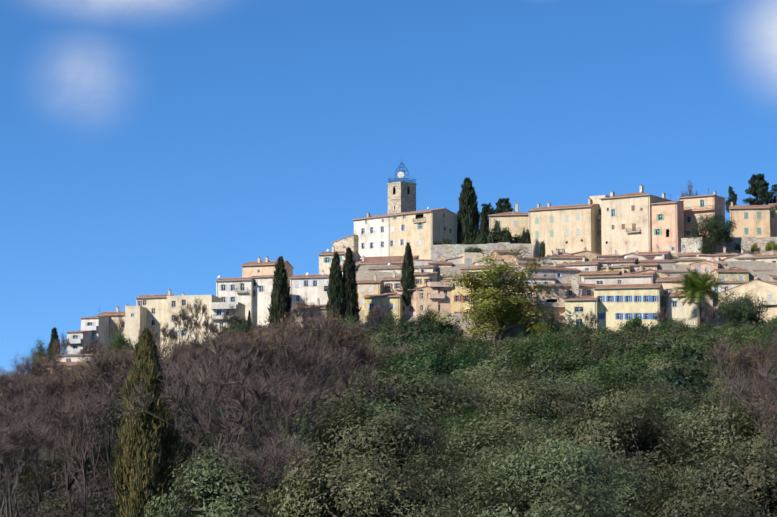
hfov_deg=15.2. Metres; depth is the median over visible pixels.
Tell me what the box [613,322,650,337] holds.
olive tree
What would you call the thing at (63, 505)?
shrub
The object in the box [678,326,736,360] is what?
broadleaf tree
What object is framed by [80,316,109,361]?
house
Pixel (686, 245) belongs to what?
house base
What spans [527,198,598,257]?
house
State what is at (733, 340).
olive tree
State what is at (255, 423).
bare tree
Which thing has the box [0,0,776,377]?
sky
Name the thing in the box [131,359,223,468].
bare tree
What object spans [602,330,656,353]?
olive tree
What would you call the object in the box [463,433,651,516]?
bush
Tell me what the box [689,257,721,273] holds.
house
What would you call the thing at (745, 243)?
terrace wall
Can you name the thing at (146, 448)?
cypress tree
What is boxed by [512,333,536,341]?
broadleaf tree
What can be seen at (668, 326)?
broadleaf tree
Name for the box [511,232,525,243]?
clipped shrub
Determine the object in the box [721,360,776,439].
bare shrub
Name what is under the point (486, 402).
olive tree
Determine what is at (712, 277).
house
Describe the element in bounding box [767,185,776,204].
cedar tree
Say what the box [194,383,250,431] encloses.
bare tree
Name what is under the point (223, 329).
evergreen tree
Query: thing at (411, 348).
olive tree
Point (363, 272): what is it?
terrain
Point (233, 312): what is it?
bare tree
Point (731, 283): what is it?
house
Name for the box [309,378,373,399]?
bare tree
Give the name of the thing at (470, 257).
house
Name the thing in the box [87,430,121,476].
olive tree
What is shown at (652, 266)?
house
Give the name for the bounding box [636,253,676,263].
house
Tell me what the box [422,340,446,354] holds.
olive tree
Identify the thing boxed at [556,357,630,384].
broadleaf tree
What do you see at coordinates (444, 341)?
olive tree
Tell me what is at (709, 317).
bare tree
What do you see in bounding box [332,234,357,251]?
wing
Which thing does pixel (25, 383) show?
bare tree
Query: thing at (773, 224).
house
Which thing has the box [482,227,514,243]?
clipped shrub
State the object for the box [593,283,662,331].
house
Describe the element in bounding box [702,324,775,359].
broadleaf tree
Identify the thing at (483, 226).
cypress tree
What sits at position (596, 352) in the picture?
olive tree
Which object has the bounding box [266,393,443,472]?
bush
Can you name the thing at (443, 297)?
house
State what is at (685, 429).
olive tree
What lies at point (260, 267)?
house
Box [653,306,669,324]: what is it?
bare tree
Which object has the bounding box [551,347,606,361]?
olive tree
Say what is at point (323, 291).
house
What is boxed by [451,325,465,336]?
bare tree
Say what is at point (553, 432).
olive tree
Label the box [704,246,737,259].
house
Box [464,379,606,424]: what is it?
bush
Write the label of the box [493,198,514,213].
cedar tree
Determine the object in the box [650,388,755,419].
olive tree
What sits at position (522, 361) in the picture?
bush
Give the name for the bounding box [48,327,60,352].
cypress tree
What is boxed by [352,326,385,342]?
holm oak tree
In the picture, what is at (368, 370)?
bare tree
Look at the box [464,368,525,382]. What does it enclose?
olive tree
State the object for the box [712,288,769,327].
bush
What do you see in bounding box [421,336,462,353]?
olive tree
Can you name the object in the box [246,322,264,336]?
bare tree
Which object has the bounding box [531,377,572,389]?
olive tree
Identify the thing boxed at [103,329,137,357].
green tree
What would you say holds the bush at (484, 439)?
on the terrain
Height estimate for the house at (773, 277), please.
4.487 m
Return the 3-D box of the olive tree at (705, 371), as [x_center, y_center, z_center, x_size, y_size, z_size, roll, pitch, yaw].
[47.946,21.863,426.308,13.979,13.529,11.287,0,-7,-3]
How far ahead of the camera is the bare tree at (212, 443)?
299.05 m
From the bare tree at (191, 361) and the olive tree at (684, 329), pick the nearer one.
the bare tree at (191, 361)
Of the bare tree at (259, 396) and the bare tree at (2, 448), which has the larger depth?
the bare tree at (259, 396)
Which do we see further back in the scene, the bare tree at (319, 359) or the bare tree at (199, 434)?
the bare tree at (319, 359)
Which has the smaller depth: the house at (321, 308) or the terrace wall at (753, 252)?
the house at (321, 308)
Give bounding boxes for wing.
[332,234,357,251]
[589,195,609,254]
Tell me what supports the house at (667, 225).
on the terrain
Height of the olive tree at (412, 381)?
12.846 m
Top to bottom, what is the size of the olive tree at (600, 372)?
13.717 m
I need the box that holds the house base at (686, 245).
[679,237,712,252]
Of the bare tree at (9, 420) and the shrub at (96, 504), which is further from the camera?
the shrub at (96, 504)
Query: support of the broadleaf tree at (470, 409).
on the terrain
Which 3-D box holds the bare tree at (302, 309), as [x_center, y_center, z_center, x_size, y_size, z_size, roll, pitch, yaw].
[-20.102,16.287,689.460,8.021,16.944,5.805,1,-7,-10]
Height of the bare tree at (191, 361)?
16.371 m
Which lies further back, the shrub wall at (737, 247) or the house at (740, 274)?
the shrub wall at (737, 247)
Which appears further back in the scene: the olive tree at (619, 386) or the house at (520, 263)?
the house at (520, 263)
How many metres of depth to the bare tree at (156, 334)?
687.83 m
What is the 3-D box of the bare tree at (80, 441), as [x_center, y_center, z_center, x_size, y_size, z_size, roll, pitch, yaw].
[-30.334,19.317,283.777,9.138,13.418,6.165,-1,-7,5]
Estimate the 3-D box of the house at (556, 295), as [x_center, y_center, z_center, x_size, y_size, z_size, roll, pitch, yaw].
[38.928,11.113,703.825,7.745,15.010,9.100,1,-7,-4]
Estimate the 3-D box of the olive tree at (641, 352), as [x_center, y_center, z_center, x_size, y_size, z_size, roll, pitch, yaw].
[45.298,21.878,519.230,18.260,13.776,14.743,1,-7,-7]
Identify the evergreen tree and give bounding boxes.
[28,337,56,365]
[214,321,238,336]
[230,316,258,339]
[342,315,373,331]
[380,311,418,330]
[411,307,444,333]
[422,319,462,337]
[463,245,483,252]
[522,318,564,338]
[559,318,597,335]
[617,314,647,332]
[655,317,685,328]
[698,244,713,253]
[759,315,776,325]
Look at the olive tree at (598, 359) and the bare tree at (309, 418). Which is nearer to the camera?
the bare tree at (309, 418)
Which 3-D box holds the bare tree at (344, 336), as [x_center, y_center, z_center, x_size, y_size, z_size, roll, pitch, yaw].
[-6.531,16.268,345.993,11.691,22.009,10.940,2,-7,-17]
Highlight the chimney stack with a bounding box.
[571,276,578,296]
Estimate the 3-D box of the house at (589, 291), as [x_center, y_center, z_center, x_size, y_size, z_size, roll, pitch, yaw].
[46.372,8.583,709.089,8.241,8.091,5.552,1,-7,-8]
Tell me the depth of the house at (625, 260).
718.33 m
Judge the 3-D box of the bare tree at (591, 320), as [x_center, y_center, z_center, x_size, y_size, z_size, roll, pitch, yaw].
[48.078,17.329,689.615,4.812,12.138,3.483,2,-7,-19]
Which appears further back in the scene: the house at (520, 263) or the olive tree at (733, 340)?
the house at (520, 263)
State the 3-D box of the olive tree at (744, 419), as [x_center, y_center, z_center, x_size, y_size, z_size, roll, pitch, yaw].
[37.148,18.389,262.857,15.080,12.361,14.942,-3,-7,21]
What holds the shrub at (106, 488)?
on the terrain
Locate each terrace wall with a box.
[725,236,776,251]
[726,250,776,253]
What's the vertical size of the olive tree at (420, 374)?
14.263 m
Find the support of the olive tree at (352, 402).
on the terrain
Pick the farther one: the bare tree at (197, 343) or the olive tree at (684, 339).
the olive tree at (684, 339)
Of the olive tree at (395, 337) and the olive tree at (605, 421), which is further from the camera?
the olive tree at (395, 337)
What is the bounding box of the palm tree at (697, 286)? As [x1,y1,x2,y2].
[670,268,727,327]
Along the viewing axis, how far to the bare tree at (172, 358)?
392.03 m
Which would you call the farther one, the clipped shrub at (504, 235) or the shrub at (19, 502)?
the clipped shrub at (504, 235)
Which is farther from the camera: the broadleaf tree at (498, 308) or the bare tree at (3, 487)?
the broadleaf tree at (498, 308)
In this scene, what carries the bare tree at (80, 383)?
on the terrain
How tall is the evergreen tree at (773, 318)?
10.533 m
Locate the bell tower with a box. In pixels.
[387,163,416,213]
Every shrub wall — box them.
[539,240,545,257]
[735,244,740,251]
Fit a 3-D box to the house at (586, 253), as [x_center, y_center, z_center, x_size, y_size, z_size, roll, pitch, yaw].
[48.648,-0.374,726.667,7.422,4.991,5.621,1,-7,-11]
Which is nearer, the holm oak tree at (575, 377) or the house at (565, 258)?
the holm oak tree at (575, 377)
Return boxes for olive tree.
[0,453,53,502]
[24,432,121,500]
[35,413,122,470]
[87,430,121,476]
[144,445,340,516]
[170,455,218,489]
[170,461,211,507]
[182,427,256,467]
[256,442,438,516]
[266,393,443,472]
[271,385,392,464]
[278,392,376,446]
[286,430,409,468]
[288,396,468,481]
[314,454,405,501]
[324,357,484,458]
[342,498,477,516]
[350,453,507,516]
[356,336,396,349]
[360,322,394,339]
[360,326,419,342]
[360,337,398,347]
[365,339,419,350]
[366,329,412,342]
[368,331,407,346]
[375,341,426,355]
[377,372,454,402]
[378,348,416,369]
[382,325,409,336]
[384,467,479,516]
[385,365,450,379]
[391,367,513,405]
[395,344,419,353]
[397,345,446,369]
[400,437,479,483]
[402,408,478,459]
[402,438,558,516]
[404,386,495,423]
[411,333,465,349]
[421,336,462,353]
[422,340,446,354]
[425,413,491,441]
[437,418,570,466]
[440,341,483,356]
[440,393,507,422]
[441,346,489,369]
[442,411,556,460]
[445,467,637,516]
[446,344,508,369]
[451,354,518,381]
[453,366,552,384]
[455,364,509,381]
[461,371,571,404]
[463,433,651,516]
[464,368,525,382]
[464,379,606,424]
[470,347,536,378]
[473,348,508,367]
[476,368,535,395]
[483,337,539,361]
[484,359,568,384]
[487,437,651,509]
[494,337,520,346]
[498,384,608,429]
[500,347,529,361]
[508,420,580,440]
[511,380,570,395]
[512,332,538,344]
[515,329,573,349]
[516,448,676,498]
[518,437,628,511]
[522,420,657,482]
[523,348,601,382]
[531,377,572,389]
[535,346,605,364]
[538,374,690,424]
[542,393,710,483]
[549,378,590,390]
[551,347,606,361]
[558,362,653,386]
[562,374,685,400]
[568,329,614,355]
[569,331,587,338]
[570,410,644,436]
[571,345,619,358]
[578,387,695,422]
[581,328,613,339]
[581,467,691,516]
[584,344,639,368]
[585,327,609,336]
[597,327,626,342]
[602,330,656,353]
[602,464,685,516]
[604,344,666,357]
[606,398,713,433]
[609,381,703,410]
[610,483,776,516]
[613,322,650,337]
[617,331,645,344]
[622,433,735,490]
[623,327,649,338]
[624,330,687,352]
[628,356,713,392]
[639,326,665,341]
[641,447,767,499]
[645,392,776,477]
[646,418,733,459]
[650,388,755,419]
[652,331,707,354]
[654,327,714,353]
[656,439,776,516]
[657,321,707,348]
[661,321,704,342]
[666,340,724,365]
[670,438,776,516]
[675,385,744,411]
[678,366,752,403]
[684,360,739,376]
[691,363,722,380]
[702,321,719,333]
[705,332,761,359]
[710,339,776,370]
[711,372,752,394]
[717,400,773,448]
[718,320,761,338]
[740,317,776,343]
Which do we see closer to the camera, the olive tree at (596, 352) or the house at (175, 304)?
the olive tree at (596, 352)
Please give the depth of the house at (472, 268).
717.41 m
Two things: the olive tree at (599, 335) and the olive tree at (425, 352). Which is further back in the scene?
the olive tree at (599, 335)
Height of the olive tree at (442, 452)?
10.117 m
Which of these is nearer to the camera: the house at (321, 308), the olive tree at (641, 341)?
the olive tree at (641, 341)
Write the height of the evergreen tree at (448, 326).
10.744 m
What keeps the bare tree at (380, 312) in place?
on the terrain
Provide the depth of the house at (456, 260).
722.67 m
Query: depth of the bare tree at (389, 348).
464.48 m
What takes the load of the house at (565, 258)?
on the terrain
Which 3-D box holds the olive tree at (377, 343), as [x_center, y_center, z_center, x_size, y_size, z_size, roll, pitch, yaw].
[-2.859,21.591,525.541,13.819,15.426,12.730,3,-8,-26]
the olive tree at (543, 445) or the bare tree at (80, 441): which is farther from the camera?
the bare tree at (80, 441)
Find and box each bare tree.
[0,360,39,423]
[0,365,17,418]
[0,373,32,413]
[0,378,49,495]
[0,396,40,464]
[0,401,15,496]
[0,408,35,504]
[0,413,52,516]
[0,424,57,512]
[0,431,19,457]
[2,367,70,502]
[10,342,73,482]
[12,388,120,516]
[12,411,63,511]
[14,410,49,489]
[21,369,73,503]
[42,393,117,515]
[46,382,122,516]
[51,333,69,354]
[53,348,124,430]
[55,367,118,497]
[56,361,85,382]
[57,357,118,486]
[60,355,120,482]
[66,339,160,415]
[82,335,102,360]
[89,366,207,470]
[91,368,231,475]
[100,382,195,506]
[110,312,125,339]
[111,328,263,510]
[120,331,190,374]
[130,353,196,372]
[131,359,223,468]
[137,326,162,343]
[158,342,199,375]
[160,323,179,355]
[160,351,211,371]
[163,349,217,450]
[165,340,200,353]
[166,382,222,504]
[169,332,211,360]
[170,356,192,371]
[173,306,200,343]
[173,358,226,454]
[178,297,209,339]
[185,341,269,461]
[191,356,258,464]
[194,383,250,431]
[197,323,252,396]
[201,315,218,341]
[203,354,337,486]
[208,371,262,466]
[211,435,318,516]
[217,310,319,468]
[220,301,238,329]
[230,426,317,514]
[234,353,275,442]
[235,325,357,437]
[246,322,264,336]
[246,323,322,432]
[246,394,278,454]
[247,371,341,482]
[251,374,329,427]
[254,338,335,416]
[255,376,281,443]
[257,305,351,408]
[283,307,297,326]
[289,294,317,327]
[301,307,378,384]
[308,312,332,323]
[308,376,344,399]
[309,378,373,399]
[310,337,388,403]
[321,345,405,404]
[365,310,388,327]
[365,342,420,357]
[368,298,392,326]
[425,316,441,330]
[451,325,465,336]
[584,310,599,327]
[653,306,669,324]
[680,180,698,196]
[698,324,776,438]
[701,303,716,326]
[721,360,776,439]
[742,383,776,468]
[768,324,776,353]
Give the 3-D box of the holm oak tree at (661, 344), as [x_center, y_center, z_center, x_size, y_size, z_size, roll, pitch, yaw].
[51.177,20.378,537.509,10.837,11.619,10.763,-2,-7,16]
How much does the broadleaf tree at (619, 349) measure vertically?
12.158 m
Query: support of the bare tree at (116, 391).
on the terrain
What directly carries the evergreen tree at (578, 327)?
on the terrain
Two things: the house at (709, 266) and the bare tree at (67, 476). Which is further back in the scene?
the house at (709, 266)
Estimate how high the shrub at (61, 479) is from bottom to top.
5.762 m
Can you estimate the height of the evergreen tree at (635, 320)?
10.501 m
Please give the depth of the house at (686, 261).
718.88 m
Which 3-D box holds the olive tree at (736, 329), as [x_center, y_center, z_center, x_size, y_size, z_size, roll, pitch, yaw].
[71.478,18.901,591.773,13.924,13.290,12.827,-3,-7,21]
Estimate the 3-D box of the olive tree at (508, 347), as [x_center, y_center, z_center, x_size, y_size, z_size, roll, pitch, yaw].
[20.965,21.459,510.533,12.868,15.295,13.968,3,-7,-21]
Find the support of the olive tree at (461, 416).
on the terrain
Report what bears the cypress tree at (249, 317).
on the terrain
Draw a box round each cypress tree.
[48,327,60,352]
[111,327,178,516]
[247,310,251,326]
[266,256,291,328]
[324,251,346,331]
[341,247,361,324]
[400,242,415,306]
[456,177,480,244]
[478,207,488,235]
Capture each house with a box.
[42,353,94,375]
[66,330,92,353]
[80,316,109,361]
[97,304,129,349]
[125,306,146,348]
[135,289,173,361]
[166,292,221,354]
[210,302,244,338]
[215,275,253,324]
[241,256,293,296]
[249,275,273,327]
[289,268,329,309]
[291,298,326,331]
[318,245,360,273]
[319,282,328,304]
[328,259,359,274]
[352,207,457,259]
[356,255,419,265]
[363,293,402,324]
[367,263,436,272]
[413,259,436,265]
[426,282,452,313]
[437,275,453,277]
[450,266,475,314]
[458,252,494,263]
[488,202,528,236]
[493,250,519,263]
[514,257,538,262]
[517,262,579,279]
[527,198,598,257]
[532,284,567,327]
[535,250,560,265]
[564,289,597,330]
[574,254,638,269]
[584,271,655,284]
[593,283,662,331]
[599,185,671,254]
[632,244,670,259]
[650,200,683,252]
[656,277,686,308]
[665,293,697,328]
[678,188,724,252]
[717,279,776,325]
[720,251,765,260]
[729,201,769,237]
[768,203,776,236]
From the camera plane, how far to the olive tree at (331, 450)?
247.41 m
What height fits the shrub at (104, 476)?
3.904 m
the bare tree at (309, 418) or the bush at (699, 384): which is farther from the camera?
the bush at (699, 384)
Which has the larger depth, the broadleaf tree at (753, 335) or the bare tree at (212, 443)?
the broadleaf tree at (753, 335)
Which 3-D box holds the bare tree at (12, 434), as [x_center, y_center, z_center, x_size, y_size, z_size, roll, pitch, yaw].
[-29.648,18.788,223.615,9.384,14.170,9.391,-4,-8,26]
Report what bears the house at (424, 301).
on the terrain
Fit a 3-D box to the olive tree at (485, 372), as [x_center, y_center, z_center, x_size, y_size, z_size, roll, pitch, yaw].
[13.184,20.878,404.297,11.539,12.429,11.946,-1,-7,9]
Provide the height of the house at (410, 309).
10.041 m
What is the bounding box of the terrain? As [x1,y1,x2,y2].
[8,260,776,516]
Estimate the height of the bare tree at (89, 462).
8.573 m
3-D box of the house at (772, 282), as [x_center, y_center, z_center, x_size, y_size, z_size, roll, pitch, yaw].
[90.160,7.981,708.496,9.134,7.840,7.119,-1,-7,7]
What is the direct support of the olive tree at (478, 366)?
on the terrain
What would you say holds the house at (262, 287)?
on the terrain
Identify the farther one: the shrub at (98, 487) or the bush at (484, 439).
the shrub at (98, 487)
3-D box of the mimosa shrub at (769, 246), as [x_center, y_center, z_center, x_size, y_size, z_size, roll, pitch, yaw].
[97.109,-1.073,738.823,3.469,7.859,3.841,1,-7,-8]
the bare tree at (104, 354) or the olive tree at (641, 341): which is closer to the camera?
the bare tree at (104, 354)
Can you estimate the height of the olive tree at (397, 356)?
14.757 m
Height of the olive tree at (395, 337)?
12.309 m
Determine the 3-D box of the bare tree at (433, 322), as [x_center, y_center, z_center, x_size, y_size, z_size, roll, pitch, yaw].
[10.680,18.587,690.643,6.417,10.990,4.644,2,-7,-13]
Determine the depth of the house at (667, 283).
704.35 m
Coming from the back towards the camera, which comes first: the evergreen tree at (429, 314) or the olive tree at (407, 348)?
the evergreen tree at (429, 314)
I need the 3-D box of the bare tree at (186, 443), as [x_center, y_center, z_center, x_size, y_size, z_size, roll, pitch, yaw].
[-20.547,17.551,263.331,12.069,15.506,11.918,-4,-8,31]
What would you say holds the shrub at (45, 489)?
on the terrain
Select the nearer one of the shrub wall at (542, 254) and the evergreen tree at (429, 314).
the evergreen tree at (429, 314)
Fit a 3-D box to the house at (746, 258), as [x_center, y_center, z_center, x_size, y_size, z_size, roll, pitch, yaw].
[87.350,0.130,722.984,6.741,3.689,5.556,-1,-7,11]
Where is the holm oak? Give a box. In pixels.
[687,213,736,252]
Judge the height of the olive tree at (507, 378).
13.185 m
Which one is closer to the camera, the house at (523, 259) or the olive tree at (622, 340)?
the olive tree at (622, 340)
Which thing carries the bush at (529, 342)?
on the terrain
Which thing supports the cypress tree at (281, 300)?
on the terrain
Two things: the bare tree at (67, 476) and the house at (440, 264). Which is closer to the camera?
the bare tree at (67, 476)
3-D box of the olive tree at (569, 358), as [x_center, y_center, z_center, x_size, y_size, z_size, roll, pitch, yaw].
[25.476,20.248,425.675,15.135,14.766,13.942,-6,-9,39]
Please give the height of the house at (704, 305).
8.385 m
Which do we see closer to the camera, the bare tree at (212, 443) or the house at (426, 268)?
the bare tree at (212, 443)
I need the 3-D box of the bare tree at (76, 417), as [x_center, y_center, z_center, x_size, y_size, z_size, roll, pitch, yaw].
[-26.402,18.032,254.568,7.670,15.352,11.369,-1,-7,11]
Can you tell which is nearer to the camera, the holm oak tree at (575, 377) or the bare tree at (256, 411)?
the bare tree at (256, 411)
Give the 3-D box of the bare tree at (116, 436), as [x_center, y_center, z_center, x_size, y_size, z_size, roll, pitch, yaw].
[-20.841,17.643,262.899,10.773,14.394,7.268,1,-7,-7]
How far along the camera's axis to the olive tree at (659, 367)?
378.50 m
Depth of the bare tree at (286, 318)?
689.41 m
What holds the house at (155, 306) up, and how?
on the terrain
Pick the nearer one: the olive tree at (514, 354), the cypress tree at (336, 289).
the olive tree at (514, 354)
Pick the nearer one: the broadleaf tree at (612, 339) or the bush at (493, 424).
the bush at (493, 424)
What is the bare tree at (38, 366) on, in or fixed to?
on the terrain
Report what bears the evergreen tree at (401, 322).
on the terrain
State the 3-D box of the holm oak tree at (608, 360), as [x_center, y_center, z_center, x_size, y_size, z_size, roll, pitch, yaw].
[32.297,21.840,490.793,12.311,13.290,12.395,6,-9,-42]
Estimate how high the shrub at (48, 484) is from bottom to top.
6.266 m
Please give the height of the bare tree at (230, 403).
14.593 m
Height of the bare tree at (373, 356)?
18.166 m
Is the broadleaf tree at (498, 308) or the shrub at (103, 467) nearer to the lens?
the shrub at (103, 467)
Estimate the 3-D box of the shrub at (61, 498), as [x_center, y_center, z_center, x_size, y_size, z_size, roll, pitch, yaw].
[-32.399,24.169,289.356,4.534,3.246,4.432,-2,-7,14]
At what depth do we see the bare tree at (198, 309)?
688.46 m
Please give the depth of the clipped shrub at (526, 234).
743.68 m
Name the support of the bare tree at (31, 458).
on the terrain
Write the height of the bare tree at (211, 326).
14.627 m
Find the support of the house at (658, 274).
on the terrain
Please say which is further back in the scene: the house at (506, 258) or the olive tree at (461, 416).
the house at (506, 258)
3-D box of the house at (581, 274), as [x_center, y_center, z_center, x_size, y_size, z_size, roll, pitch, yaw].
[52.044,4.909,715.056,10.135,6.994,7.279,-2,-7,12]
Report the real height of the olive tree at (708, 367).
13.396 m
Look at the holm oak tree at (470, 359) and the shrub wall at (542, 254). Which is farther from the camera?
the shrub wall at (542, 254)
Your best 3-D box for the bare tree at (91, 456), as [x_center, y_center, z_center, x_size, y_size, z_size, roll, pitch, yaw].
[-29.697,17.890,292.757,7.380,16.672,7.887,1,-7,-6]
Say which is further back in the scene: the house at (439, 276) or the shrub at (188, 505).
the house at (439, 276)
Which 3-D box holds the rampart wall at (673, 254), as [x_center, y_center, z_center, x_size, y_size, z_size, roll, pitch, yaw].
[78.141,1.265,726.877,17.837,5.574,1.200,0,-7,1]
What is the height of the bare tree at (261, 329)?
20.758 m
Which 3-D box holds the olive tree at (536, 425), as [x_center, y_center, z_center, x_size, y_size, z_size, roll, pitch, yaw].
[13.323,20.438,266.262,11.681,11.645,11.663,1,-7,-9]
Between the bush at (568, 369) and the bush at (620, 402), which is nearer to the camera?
the bush at (620, 402)
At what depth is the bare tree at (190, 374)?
335.30 m
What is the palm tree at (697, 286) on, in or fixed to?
on the terrain
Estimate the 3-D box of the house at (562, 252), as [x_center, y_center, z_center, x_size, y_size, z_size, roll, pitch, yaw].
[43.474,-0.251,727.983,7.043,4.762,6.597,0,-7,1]
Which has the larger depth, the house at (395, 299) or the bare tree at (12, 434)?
the house at (395, 299)
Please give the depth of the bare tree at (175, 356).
319.76 m
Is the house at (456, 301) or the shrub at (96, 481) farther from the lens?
the house at (456, 301)
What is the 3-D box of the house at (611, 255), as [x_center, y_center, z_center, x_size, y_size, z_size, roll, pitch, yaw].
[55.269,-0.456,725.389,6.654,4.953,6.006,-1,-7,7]
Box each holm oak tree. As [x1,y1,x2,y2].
[320,330,352,342]
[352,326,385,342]
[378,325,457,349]
[438,352,496,374]
[525,379,602,400]
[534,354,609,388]
[537,373,603,389]
[557,348,616,371]
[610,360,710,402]
[617,321,666,337]
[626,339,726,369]
[641,336,690,354]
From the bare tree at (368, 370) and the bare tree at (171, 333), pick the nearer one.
the bare tree at (368, 370)
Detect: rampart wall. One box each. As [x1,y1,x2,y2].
[431,242,532,260]
[670,252,737,256]
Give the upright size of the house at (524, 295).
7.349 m
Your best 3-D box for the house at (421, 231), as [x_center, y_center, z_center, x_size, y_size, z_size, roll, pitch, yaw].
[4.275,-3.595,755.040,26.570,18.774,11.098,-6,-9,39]
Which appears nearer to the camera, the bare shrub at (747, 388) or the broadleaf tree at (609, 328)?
the bare shrub at (747, 388)
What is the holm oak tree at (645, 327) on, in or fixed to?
on the terrain
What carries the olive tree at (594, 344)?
on the terrain
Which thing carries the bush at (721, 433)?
on the terrain
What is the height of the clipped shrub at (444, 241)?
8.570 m
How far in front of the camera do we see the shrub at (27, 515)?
246.86 m
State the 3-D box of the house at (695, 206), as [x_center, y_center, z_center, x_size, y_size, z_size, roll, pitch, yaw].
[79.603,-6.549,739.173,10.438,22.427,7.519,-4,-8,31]
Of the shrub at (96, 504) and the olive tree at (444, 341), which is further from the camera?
the olive tree at (444, 341)
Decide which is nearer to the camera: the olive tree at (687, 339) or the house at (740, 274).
the olive tree at (687, 339)
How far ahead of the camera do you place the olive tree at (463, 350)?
515.83 m
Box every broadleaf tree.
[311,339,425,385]
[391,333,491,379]
[431,245,556,341]
[435,401,508,425]
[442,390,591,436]
[454,332,496,349]
[477,352,524,369]
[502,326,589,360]
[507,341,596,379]
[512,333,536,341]
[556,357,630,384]
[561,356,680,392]
[587,367,680,395]
[591,333,637,350]
[597,326,627,333]
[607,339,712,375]
[610,342,649,355]
[627,394,749,424]
[649,317,712,339]
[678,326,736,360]
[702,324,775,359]
[706,361,770,383]
[728,328,774,341]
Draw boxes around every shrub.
[0,494,50,516]
[0,501,19,516]
[1,487,42,515]
[1,493,53,516]
[10,482,35,504]
[17,452,88,503]
[29,496,61,509]
[32,481,61,499]
[33,510,61,516]
[34,502,82,516]
[35,470,96,494]
[41,488,80,512]
[41,499,72,516]
[43,462,115,507]
[64,475,117,511]
[64,478,113,512]
[74,481,123,516]
[83,457,115,484]
[88,495,119,514]
[89,499,108,514]
[90,478,123,507]
[91,468,117,491]
[95,504,118,516]
[172,491,215,516]
[174,448,209,479]
[441,237,452,243]
[473,233,486,244]
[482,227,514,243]
[492,218,500,232]
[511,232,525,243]
[522,228,530,243]
[751,243,759,251]
[765,240,776,250]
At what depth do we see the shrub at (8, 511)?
243.88 m
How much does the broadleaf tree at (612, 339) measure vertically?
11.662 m
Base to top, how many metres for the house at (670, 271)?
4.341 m
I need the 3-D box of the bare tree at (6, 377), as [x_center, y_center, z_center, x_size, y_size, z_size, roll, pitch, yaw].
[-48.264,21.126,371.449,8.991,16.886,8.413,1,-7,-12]
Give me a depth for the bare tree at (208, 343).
379.75 m
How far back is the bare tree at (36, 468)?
257.21 m
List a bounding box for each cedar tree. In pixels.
[480,202,494,230]
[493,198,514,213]
[725,186,736,212]
[742,173,776,204]
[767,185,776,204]
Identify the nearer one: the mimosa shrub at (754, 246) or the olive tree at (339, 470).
the olive tree at (339, 470)
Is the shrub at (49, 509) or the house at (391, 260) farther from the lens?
the house at (391, 260)
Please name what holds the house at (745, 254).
on the terrain
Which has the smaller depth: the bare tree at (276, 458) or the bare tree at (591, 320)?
the bare tree at (276, 458)
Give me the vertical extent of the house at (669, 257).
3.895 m
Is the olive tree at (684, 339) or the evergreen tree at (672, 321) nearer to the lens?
the olive tree at (684, 339)
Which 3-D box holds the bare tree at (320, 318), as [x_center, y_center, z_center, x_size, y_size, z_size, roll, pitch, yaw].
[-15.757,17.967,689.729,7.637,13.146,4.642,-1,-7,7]
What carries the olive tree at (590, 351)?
on the terrain
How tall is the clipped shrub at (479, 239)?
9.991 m
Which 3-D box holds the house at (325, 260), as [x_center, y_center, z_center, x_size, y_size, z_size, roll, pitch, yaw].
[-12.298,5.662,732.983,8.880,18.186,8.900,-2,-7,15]
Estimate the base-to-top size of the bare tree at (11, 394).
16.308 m
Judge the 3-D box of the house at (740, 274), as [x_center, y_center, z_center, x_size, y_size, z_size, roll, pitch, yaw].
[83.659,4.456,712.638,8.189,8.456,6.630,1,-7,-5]
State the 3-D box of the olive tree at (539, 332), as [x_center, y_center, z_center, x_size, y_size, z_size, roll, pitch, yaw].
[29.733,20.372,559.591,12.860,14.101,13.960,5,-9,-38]
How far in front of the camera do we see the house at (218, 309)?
701.28 m
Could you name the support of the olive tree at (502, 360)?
on the terrain
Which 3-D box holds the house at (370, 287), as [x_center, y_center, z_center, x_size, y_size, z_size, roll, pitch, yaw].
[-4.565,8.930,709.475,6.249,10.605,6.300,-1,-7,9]
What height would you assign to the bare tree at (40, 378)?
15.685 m
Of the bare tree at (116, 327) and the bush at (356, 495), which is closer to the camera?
the bush at (356, 495)
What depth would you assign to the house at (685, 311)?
698.60 m
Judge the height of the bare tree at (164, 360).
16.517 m
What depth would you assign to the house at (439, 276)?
715.51 m

